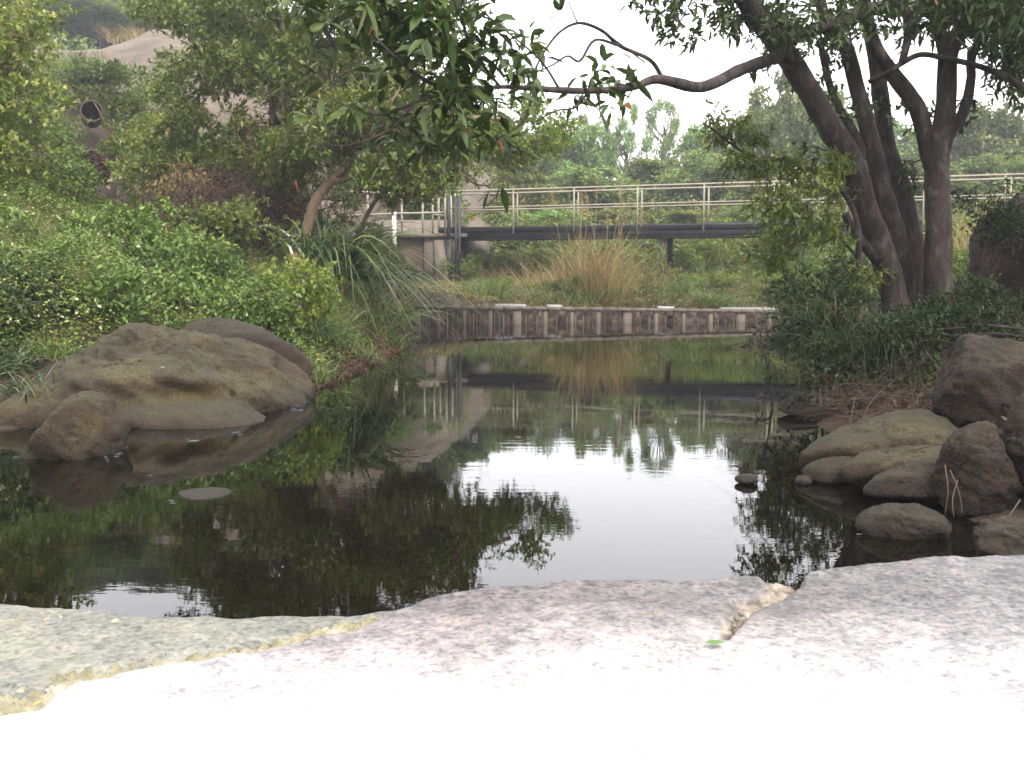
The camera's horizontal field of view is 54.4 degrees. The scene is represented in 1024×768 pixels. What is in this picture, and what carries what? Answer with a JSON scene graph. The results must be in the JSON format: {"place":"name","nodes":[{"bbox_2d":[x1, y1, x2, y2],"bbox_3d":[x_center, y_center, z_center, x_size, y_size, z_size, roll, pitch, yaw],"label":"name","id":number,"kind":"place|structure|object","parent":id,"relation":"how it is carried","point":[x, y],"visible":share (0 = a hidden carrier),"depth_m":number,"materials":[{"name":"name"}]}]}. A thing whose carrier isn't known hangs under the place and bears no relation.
{"place":"outdoors","nodes":[
{"label":"outdoors","id":0,"kind":"place"},
{"bbox_2d":[0,321,978,618],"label":"water","id":1,"kind":"structure","parent":0,"point":[440,459],"depth_m":4.64,"materials":[{"name":"black liquid"}]},
{"bbox_2d":[19,391,130,459],"bbox_3d":[-2.474,0.331,5.681,0.531,0.572,0.584,0,7,0],"label":"boulder","id":2,"kind":"object","parent":1,"relation":"in","point":[83,425],"visible":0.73,"depth_m":5.49,"materials":[{"name":"stone"}]},
{"bbox_2d":[415,305,781,324],"bbox_3d":[2.159,-1.215,19.337,8.048,0.675,0.130,-1,7,-8],"label":"weir fence","id":3,"kind":"object","parent":1,"relation":"in","point":[627,316],"visible":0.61,"depth_m":19.15,"materials":[{"name":"concrete"}]},
{"bbox_2d":[802,456,852,483],"bbox_3d":[1.695,0.402,4.940,0.534,0.138,0.309,0,7,0],"label":"slanting rock","id":4,"kind":"object","parent":1,"relation":"on","point":[825,470],"visible":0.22,"depth_m":4.84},
{"bbox_2d":[798,408,958,468],"bbox_3d":[1.898,0.299,5.138,0.890,0.292,0.563,0,7,0],"label":"slanting rock","id":5,"kind":"object","parent":1,"relation":"on","point":[889,430],"visible":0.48,"depth_m":4.99,"materials":[{"name":"stone"}]},
{"bbox_2d":[840,444,941,484],"bbox_3d":[1.846,0.379,4.737,0.607,0.175,0.366,0,7,0],"label":"slanting rock","id":6,"kind":"object","parent":1,"relation":"on","point":[864,467],"visible":0.6,"depth_m":4.62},
{"bbox_2d":[863,456,938,499],"bbox_3d":[1.882,0.428,4.495,0.636,0.170,0.363,-5,8,-36],"label":"slanting rock","id":7,"kind":"object","parent":1,"relation":"on","point":[912,480],"visible":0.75,"depth_m":4.37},
{"bbox_2d":[855,503,951,539],"bbox_3d":[1.546,0.562,3.947,0.372,0.179,0.288,0,7,0],"label":"triangular stone","id":8,"kind":"object","parent":1,"relation":"in","point":[910,521],"visible":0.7,"depth_m":3.86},
{"bbox_2d":[973,515,1023,556],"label":"bank rock","id":9,"kind":"object","parent":1,"relation":"on","point":[1002,536],"visible":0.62,"depth_m":3.33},
{"bbox_2d":[0,34,1023,521],"bbox_3d":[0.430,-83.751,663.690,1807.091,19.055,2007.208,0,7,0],"label":"ground","id":10,"kind":"structure","parent":0,"point":[94,140],"depth_m":8.41,"materials":[{"name":"soil"}]},
{"bbox_2d":[0,303,47,381],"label":"shore weeds","id":11,"kind":"object","parent":10,"relation":"on","point":[2,345],"visible":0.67,"depth_m":7.69,"materials":[{"name":"green plant"}]},
{"bbox_2d":[0,0,83,188],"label":"vine draped tree","id":12,"kind":"object","parent":10,"relation":"on","point":[14,135],"visible":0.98,"depth_m":11.40,"materials":[{"name":"green plant"}]},
{"bbox_2d":[2,59,91,167],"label":"bush","id":13,"kind":"object","parent":10,"relation":"on","point":[65,136],"visible":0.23,"depth_m":15.84,"materials":[{"name":"green plant"}]},
{"bbox_2d":[0,328,93,371],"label":"grass clump","id":14,"kind":"object","parent":10,"relation":"on","point":[62,351],"visible":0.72,"depth_m":7.61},
{"bbox_2d":[0,358,101,406],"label":"grass clump","id":15,"kind":"object","parent":10,"relation":"on","point":[29,383],"visible":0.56,"depth_m":6.83,"materials":[{"name":"green plant"}]},
{"bbox_2d":[0,248,108,331],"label":"bush","id":16,"kind":"object","parent":10,"relation":"on","point":[20,294],"visible":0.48,"depth_m":8.23,"materials":[{"name":"green plant"}]},
{"bbox_2d":[1,0,133,44],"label":"round tree","id":17,"kind":"object","parent":10,"relation":"on","point":[83,29],"visible":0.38,"depth_m":48.52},
{"bbox_2d":[29,140,106,208],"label":"bush","id":18,"kind":"object","parent":10,"relation":"on","point":[80,176],"visible":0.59,"depth_m":13.70,"materials":[{"name":"green plant"}]},
{"bbox_2d":[0,194,141,269],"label":"bush","id":19,"kind":"object","parent":10,"relation":"on","point":[18,213],"visible":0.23,"depth_m":10.03,"materials":[{"name":"green plant"}]},
{"bbox_2d":[37,51,146,100],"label":"bush","id":20,"kind":"object","parent":10,"relation":"on","point":[102,73],"visible":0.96,"depth_m":21.22,"materials":[{"name":"green plant"}]},
{"bbox_2d":[46,0,155,46],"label":"round tree","id":21,"kind":"object","parent":10,"relation":"on","point":[109,9],"visible":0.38,"depth_m":48.16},
{"bbox_2d":[75,63,181,122],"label":"bush","id":22,"kind":"object","parent":10,"relation":"on","point":[130,103],"visible":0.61,"depth_m":22.16,"materials":[{"name":"green plant"}]},
{"bbox_2d":[61,248,203,331],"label":"bush","id":23,"kind":"object","parent":10,"relation":"on","point":[176,291],"visible":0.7,"depth_m":8.54,"materials":[{"name":"green plant"}]},
{"bbox_2d":[91,194,181,258],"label":"bush","id":24,"kind":"object","parent":10,"relation":"on","point":[122,214],"visible":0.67,"depth_m":10.68,"materials":[{"name":"green plant"}]},
{"bbox_2d":[22,0,291,51],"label":"hilltop scrub","id":25,"kind":"object","parent":10,"relation":"on","point":[68,41],"visible":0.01,"depth_m":46.69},
{"bbox_2d":[0,323,314,429],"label":"boulder","id":26,"kind":"object","parent":10,"relation":"on","point":[148,376],"visible":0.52,"depth_m":6.96,"materials":[{"name":"stone"}]},
{"bbox_2d":[17,76,317,233],"bbox_3d":[-15.054,-6.285,24.764,21.945,5.821,12.284,2,7,15],"label":"hill scrub","id":27,"kind":"object","parent":10,"relation":"on","point":[85,90],"visible":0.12,"depth_m":21.78,"materials":[{"name":"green plant"}]},
{"bbox_2d":[101,42,239,211],"bbox_3d":[-5.868,-3.993,16.654,2.693,3.508,2.034,3,7,21],"label":"vine draped tree","id":28,"kind":"object","parent":10,"relation":"on","point":[166,87],"visible":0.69,"depth_m":16.11,"materials":[{"name":"green plant"}]},
{"bbox_2d":[134,158,218,212],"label":"bush","id":29,"kind":"object","parent":10,"relation":"on","point":[187,177],"visible":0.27,"depth_m":15.30,"materials":[{"name":"green plant"}]},
{"bbox_2d":[102,163,265,243],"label":"dry stems","id":30,"kind":"object","parent":10,"relation":"on","point":[143,193],"visible":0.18,"depth_m":14.77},
{"bbox_2d":[0,173,373,377],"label":"creeping vines","id":31,"kind":"object","parent":10,"relation":"on","point":[58,247],"visible":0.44,"depth_m":9.16,"materials":[{"name":"green plant"}]},
{"bbox_2d":[129,218,250,292],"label":"bush","id":32,"kind":"object","parent":10,"relation":"on","point":[214,259],"visible":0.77,"depth_m":10.27,"materials":[{"name":"green plant"}]},
{"bbox_2d":[0,157,380,309],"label":"undergrowth","id":33,"kind":"object","parent":10,"relation":"on","point":[93,200],"visible":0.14,"depth_m":13.64,"materials":[{"name":"green plant"}]},
{"bbox_2d":[0,183,388,351],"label":"slope grass","id":34,"kind":"structure","parent":10,"relation":"on","point":[128,263],"depth_m":9.63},
{"bbox_2d":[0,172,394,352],"bbox_3d":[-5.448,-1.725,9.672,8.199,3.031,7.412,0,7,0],"label":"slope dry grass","id":35,"kind":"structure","parent":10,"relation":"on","point":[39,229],"depth_m":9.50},
{"bbox_2d":[101,149,362,261],"bbox_3d":[-4.070,-2.531,14.765,4.223,2.080,1.866,0,7,0],"label":"dead brushwood","id":36,"kind":"object","parent":10,"relation":"on","point":[288,210],"visible":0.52,"depth_m":14.40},
{"bbox_2d":[163,187,301,258],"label":"bush","id":37,"kind":"object","parent":10,"relation":"on","point":[230,219],"visible":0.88,"depth_m":12.51,"materials":[{"name":"green plant"}]},
{"bbox_2d":[174,267,303,336],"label":"bush","id":38,"kind":"object","parent":10,"relation":"on","point":[212,297],"visible":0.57,"depth_m":9.35,"materials":[{"name":"green plant"}]},
{"bbox_2d":[175,163,304,233],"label":"bush","id":39,"kind":"object","parent":10,"relation":"on","point":[214,177],"visible":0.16,"depth_m":14.98,"materials":[{"name":"red plant"}]},
{"bbox_2d":[183,318,311,378],"bbox_3d":[-2.491,-0.185,8.585,1.252,0.752,1.013,5,8,38],"label":"boulder","id":40,"kind":"object","parent":10,"relation":"on","point":[235,328],"visible":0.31,"depth_m":8.47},
{"bbox_2d":[15,29,510,226],"bbox_3d":[-14.173,-3.371,42.991,30.360,21.770,27.834,0,7,0],"label":"rock dome","id":41,"kind":"object","parent":10,"relation":"on","point":[142,47],"visible":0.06,"depth_m":34.40,"materials":[{"name":"stone"}]},
{"bbox_2d":[237,251,346,338],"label":"bush","id":42,"kind":"object","parent":10,"relation":"on","point":[308,288],"visible":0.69,"depth_m":10.12,"materials":[{"name":"green plant"}]},
{"bbox_2d":[118,0,504,261],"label":"dark limbed tree","id":43,"kind":"object","parent":10,"relation":"on","point":[230,63],"visible":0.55,"depth_m":14.52,"materials":[{"name":"green plant"}]},
{"bbox_2d":[254,138,381,230],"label":"bush","id":44,"kind":"object","parent":10,"relation":"on","point":[352,201],"visible":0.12,"depth_m":18.80,"materials":[{"name":"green plant"}]},
{"bbox_2d":[274,197,368,288],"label":"bush","id":45,"kind":"object","parent":10,"relation":"on","point":[343,219],"visible":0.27,"depth_m":14.34,"materials":[{"name":"green plant"}]},
{"bbox_2d":[164,37,517,235],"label":"bare twigs","id":46,"kind":"object","parent":10,"relation":"on","point":[311,166],"visible":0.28,"depth_m":13.78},
{"bbox_2d":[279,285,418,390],"bbox_3d":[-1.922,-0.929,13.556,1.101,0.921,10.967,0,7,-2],"label":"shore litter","id":47,"kind":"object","parent":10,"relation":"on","point":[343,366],"visible":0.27,"depth_m":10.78,"materials":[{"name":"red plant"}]},
{"bbox_2d":[293,280,424,389],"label":"shore grass","id":48,"kind":"structure","parent":10,"relation":"on","point":[321,374],"depth_m":12.54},
{"bbox_2d":[234,210,497,356],"bbox_3d":[-2.123,-1.318,12.969,3.990,1.817,3.845,0,7,0],"label":"strap leaf clump","id":49,"kind":"object","parent":10,"relation":"on","point":[348,248],"visible":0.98,"depth_m":12.55,"materials":[{"name":"plant"}]},
{"bbox_2d":[222,62,509,271],"bbox_3d":[-2.178,-3.078,14.347,4.336,3.196,3.437,0,7,0],"label":"leaning tree","id":50,"kind":"object","parent":10,"relation":"on","point":[422,180],"visible":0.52,"depth_m":13.50,"materials":[{"name":"green plant"}]},
{"bbox_2d":[333,218,420,301],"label":"bush","id":51,"kind":"object","parent":10,"relation":"on","point":[402,260],"visible":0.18,"depth_m":16.44,"materials":[{"name":"green plant"}]},
{"bbox_2d":[275,252,480,344],"bbox_3d":[-1.852,-1.186,13.437,3.348,1.375,2.770,4,8,30],"label":"strap leaf clump","id":52,"kind":"object","parent":10,"relation":"on","point":[365,274],"visible":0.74,"depth_m":13.04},
{"bbox_2d":[335,233,466,284],"bbox_3d":[-3.275,-3.229,27.562,4.150,1.805,2.300,0,7,0],"label":"abutment","id":53,"kind":"object","parent":10,"relation":"on","point":[435,243],"visible":0.24,"depth_m":26.77,"materials":[{"name":"concrete"}]},
{"bbox_2d":[348,190,451,232],"bbox_3d":[-3.074,-4.660,27.264,2.873,1.155,1.290,-1,7,-5],"label":"platform railing","id":54,"kind":"object","parent":53,"relation":"on","point":[438,213],"visible":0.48,"depth_m":26.75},
{"bbox_2d":[445,194,460,282],"bbox_3d":[-1.577,-3.798,26.495,0.426,2.472,0.350,0,7,0],"label":"sluice frame","id":55,"kind":"object","parent":53,"relation":"on","point":[449,244],"visible":0.73,"depth_m":26.40,"materials":[{"name":"black metal"}]},
{"bbox_2d":[359,289,461,342],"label":"strap leaf clump","id":56,"kind":"object","parent":10,"relation":"on","point":[395,313],"visible":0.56,"depth_m":13.70,"materials":[{"name":"green plant"}]},
{"bbox_2d":[399,166,470,220],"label":"round tree","id":57,"kind":"object","parent":10,"relation":"on","point":[428,209],"visible":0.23,"depth_m":31.96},
{"bbox_2d":[437,249,488,279],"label":"valley bush","id":58,"kind":"object","parent":10,"relation":"on","point":[474,258],"visible":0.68,"depth_m":26.92,"materials":[{"name":"green plant"}]},
{"bbox_2d":[354,80,583,266],"bbox_3d":[-0.823,-3.388,16.459,4.138,3.380,2.191,0,7,0],"label":"yellow green tree","id":59,"kind":"object","parent":10,"relation":"on","point":[557,131],"visible":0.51,"depth_m":16.43,"materials":[{"name":"green plant"}]},
{"bbox_2d":[443,271,530,299],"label":"grass clump","id":60,"kind":"object","parent":10,"relation":"on","point":[494,290],"visible":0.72,"depth_m":20.90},
{"bbox_2d":[482,150,554,214],"bbox_3d":[0.414,-6.753,35.390,3.136,3.543,2.928,-2,7,-17],"label":"layered tree","id":61,"kind":"object","parent":10,"relation":"on","point":[519,178],"visible":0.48,"depth_m":35.00,"materials":[{"name":"green plant"}]},
{"bbox_2d":[502,244,569,278],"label":"valley bush","id":62,"kind":"object","parent":10,"relation":"on","point":[535,261],"visible":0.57,"depth_m":27.52,"materials":[{"name":"green plant"}]},
{"bbox_2d":[501,208,587,225],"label":"round tree","id":63,"kind":"object","parent":10,"relation":"on","point":[547,214],"visible":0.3,"depth_m":31.93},
{"bbox_2d":[524,119,610,184],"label":"round tree","id":64,"kind":"object","parent":10,"relation":"on","point":[587,135],"visible":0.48,"depth_m":48.33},
{"bbox_2d":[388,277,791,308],"bbox_3d":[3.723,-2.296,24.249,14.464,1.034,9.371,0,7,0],"label":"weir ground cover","id":65,"kind":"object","parent":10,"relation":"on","point":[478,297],"visible":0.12,"depth_m":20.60,"materials":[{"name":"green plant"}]},
{"bbox_2d":[513,174,674,304],"bbox_3d":[1.825,-3.124,21.386,3.602,2.804,3.745,0,7,0],"label":"grass clump","id":66,"kind":"object","parent":10,"relation":"on","point":[595,268],"visible":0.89,"depth_m":21.05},
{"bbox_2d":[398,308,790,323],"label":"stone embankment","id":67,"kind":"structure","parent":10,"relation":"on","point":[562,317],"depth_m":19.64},
{"bbox_2d":[541,164,648,213],"bbox_3d":[2.961,-7.232,39.572,4.712,2.978,4.219,3,7,27],"label":"round tree","id":68,"kind":"object","parent":10,"relation":"on","point":[575,177],"visible":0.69,"depth_m":38.64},
{"bbox_2d":[587,207,655,243],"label":"round tree","id":69,"kind":"object","parent":10,"relation":"on","point":[646,217],"visible":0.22,"depth_m":33.02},
{"bbox_2d":[593,112,653,182],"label":"pine tree","id":70,"kind":"object","parent":10,"relation":"on","point":[627,137],"visible":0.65,"depth_m":50.67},
{"bbox_2d":[395,246,877,308],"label":"valley grass","id":71,"kind":"structure","parent":10,"relation":"on","point":[658,302],"depth_m":20.88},
{"bbox_2d":[250,0,1023,312],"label":"broadleaf tree","id":72,"kind":"object","parent":10,"relation":"on","point":[888,215],"visible":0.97,"depth_m":7.22,"materials":[{"name":"green plant"}]},
{"bbox_2d":[619,245,683,289],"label":"valley bush","id":73,"kind":"object","parent":10,"relation":"on","point":[662,271],"visible":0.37,"depth_m":23.30,"materials":[{"name":"green plant"}]},
{"bbox_2d":[618,157,687,223],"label":"layered tree","id":74,"kind":"object","parent":10,"relation":"on","point":[646,168],"visible":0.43,"depth_m":40.80,"materials":[{"name":"green plant"}]},
{"bbox_2d":[627,94,691,192],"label":"pine tree","id":75,"kind":"object","parent":10,"relation":"on","point":[650,116],"visible":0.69,"depth_m":51.16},
{"bbox_2d":[637,242,743,282],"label":"valley bush","id":76,"kind":"object","parent":10,"relation":"on","point":[682,257],"visible":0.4,"depth_m":26.14,"materials":[{"name":"green plant"}]},
{"bbox_2d":[670,122,734,210],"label":"round tree","id":77,"kind":"object","parent":10,"relation":"on","point":[690,142],"visible":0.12,"depth_m":48.08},
{"bbox_2d":[652,142,772,218],"bbox_3d":[8.180,-7.577,40.325,5.312,4.058,4.757,0,7,-1],"label":"round tree","id":78,"kind":"object","parent":10,"relation":"on","point":[704,165],"visible":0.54,"depth_m":39.54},
{"bbox_2d":[687,265,746,295],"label":"valley bush","id":79,"kind":"object","parent":10,"relation":"on","point":[715,279],"visible":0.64,"depth_m":22.10,"materials":[{"name":"green plant"}]},
{"bbox_2d":[435,159,1021,281],"bbox_3d":[11.023,-9.661,42.708,38.046,10.676,37.288,0,7,0],"label":"valley scrub","id":80,"kind":"object","parent":10,"relation":"on","point":[495,222],"visible":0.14,"depth_m":32.04,"materials":[{"name":"green plant"}]},
{"bbox_2d":[438,173,1023,281],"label":"footbridge","id":81,"kind":"object","parent":10,"relation":"on","point":[662,233],"visible":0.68,"depth_m":25.32,"materials":[{"name":"metal"}]},
{"bbox_2d":[677,216,792,273],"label":"valley bush","id":82,"kind":"object","parent":10,"relation":"on","point":[725,220],"visible":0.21,"depth_m":27.91,"materials":[{"name":"green plant"}]},
{"bbox_2d":[705,155,819,216],"bbox_3d":[9.489,-6.812,37.283,3.895,3.502,3.637,5,8,39],"label":"layered tree","id":83,"kind":"object","parent":10,"relation":"on","point":[737,194],"visible":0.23,"depth_m":37.15,"materials":[{"name":"green plant"}]},
{"bbox_2d":[735,68,820,179],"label":"tall tree","id":84,"kind":"object","parent":10,"relation":"on","point":[779,111],"visible":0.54,"depth_m":44.80,"materials":[{"name":"plant"}]},
{"bbox_2d":[690,98,899,319],"bbox_3d":[2.463,-1.443,8.609,1.909,1.830,1.424,0,7,0],"label":"sapling","id":85,"kind":"object","parent":10,"relation":"on","point":[753,136],"visible":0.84,"depth_m":8.31,"materials":[{"name":"green plant"}]},
{"bbox_2d":[702,291,891,363],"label":"grass clump","id":86,"kind":"object","parent":10,"relation":"on","point":[833,318],"visible":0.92,"depth_m":7.08,"materials":[{"name":"green plant"}]},
{"bbox_2d":[777,401,833,418],"bbox_3d":[2.103,0.195,7.049,0.411,0.135,0.357,0,7,0],"label":"flat rock","id":87,"kind":"object","parent":10,"relation":"on","point":[795,412],"visible":0.69,"depth_m":6.96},
{"bbox_2d":[762,325,872,409],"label":"bush","id":88,"kind":"object","parent":10,"relation":"on","point":[814,368],"visible":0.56,"depth_m":6.89,"materials":[{"name":"green plant"}]},
{"bbox_2d":[760,249,880,392],"bbox_3d":[2.378,-0.504,7.924,0.946,1.250,0.798,4,8,34],"label":"bush","id":89,"kind":"object","parent":10,"relation":"on","point":[836,286],"visible":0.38,"depth_m":7.80,"materials":[{"name":"green plant"}]},
{"bbox_2d":[795,239,873,283],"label":"valley bush","id":90,"kind":"object","parent":10,"relation":"on","point":[824,254],"visible":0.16,"depth_m":21.95,"materials":[{"name":"green plant"}]},
{"bbox_2d":[766,277,912,404],"bbox_3d":[2.405,-0.299,7.298,1.052,0.994,0.749,0,7,0],"label":"bush","id":91,"kind":"object","parent":10,"relation":"on","point":[796,327],"visible":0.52,"depth_m":7.25,"materials":[{"name":"green plant"}]},
{"bbox_2d":[744,301,967,382],"bbox_3d":[2.444,-0.282,6.656,1.730,0.556,1.646,0,7,0],"label":"grass clump","id":92,"kind":"object","parent":10,"relation":"on","point":[847,340],"visible":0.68,"depth_m":6.53,"materials":[{"name":"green plant"}]},
{"bbox_2d":[759,316,953,428],"bbox_3d":[2.433,-0.049,6.782,1.522,0.796,2.764,2,7,20],"label":"twig tangle","id":93,"kind":"object","parent":10,"relation":"on","point":[883,406],"visible":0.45,"depth_m":6.33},
{"bbox_2d":[811,299,955,410],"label":"bush","id":94,"kind":"object","parent":10,"relation":"on","point":[900,328],"visible":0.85,"depth_m":6.47,"materials":[{"name":"green plant"}]},
{"bbox_2d":[821,278,1023,433],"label":"bank litter","id":95,"kind":"object","parent":10,"relation":"on","point":[902,404],"visible":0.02,"depth_m":7.00,"materials":[{"name":"red plant"}]},
{"bbox_2d":[829,277,1023,407],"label":"bank weeds","id":96,"kind":"object","parent":10,"relation":"on","point":[957,291],"visible":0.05,"depth_m":7.93,"materials":[{"name":"green plant"}]},
{"bbox_2d":[862,0,1023,304],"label":"broadleaf tree","id":97,"kind":"object","parent":10,"relation":"on","point":[935,139],"visible":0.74,"depth_m":8.57,"materials":[{"name":"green plant"}]},
{"bbox_2d":[899,288,1006,356],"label":"bush","id":98,"kind":"object","parent":10,"relation":"on","point":[960,312],"visible":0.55,"depth_m":7.50,"materials":[{"name":"green plant"}]},
{"bbox_2d":[912,271,1023,350],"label":"bush","id":99,"kind":"object","parent":10,"relation":"on","point":[1012,303],"visible":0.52,"depth_m":7.83,"materials":[{"name":"green plant"}]},
{"bbox_2d":[913,98,1023,173],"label":"round tree","id":100,"kind":"object","parent":10,"relation":"on","point":[987,133],"visible":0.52,"depth_m":41.56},
{"bbox_2d":[914,151,1023,216],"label":"round tree","id":101,"kind":"object","parent":10,"relation":"on","point":[978,165],"visible":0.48,"depth_m":35.42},
{"bbox_2d":[930,333,1023,428],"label":"boulder","id":102,"kind":"object","parent":10,"relation":"on","point":[980,377],"visible":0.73,"depth_m":5.14,"materials":[{"name":"stone"}]},
{"bbox_2d":[933,421,1023,516],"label":"boulder","id":103,"kind":"object","parent":10,"relation":"on","point":[974,458],"visible":1,"depth_m":4.11,"materials":[{"name":"stone"}]},
{"bbox_2d":[966,192,1023,300],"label":"boulder","id":104,"kind":"object","parent":10,"relation":"on","point":[998,258],"visible":0.38,"depth_m":9.33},
{"bbox_2d":[950,175,1023,254],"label":"bush","id":105,"kind":"object","parent":104,"relation":"on","point":[1009,226],"visible":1,"depth_m":8.91,"materials":[{"name":"green plant"}]},
{"bbox_2d":[999,392,1023,500],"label":"boulder","id":106,"kind":"object","parent":10,"relation":"on","point":[1011,435],"visible":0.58,"depth_m":4.10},
{"bbox_2d":[268,0,1023,182],"label":"sky","id":107,"kind":"structure","parent":0,"point":[626,27],"materials":[{"name":"white"}]},
{"bbox_3d":[0.000,1.137,0.181,7.200,1.000,2.900,0,7,0],"label":"slab footing","id":108,"kind":"object","parent":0,"visible":0},
{"bbox_2d":[0,604,363,710],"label":"granite slab","id":109,"kind":"structure","parent":108,"relation":"on","point":[36,650],"depth_m":1.57,"materials":[{"name":"stone"}]},
{"bbox_2d":[0,555,1023,767],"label":"granite slab","id":110,"kind":"structure","parent":108,"relation":"on","point":[916,663],"depth_m":1.38,"materials":[{"name":"stone"}]},
{"bbox_2d":[0,614,387,715],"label":"mortar seam","id":111,"kind":"object","parent":110,"relation":"on","point":[15,705],"visible":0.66,"depth_m":1.46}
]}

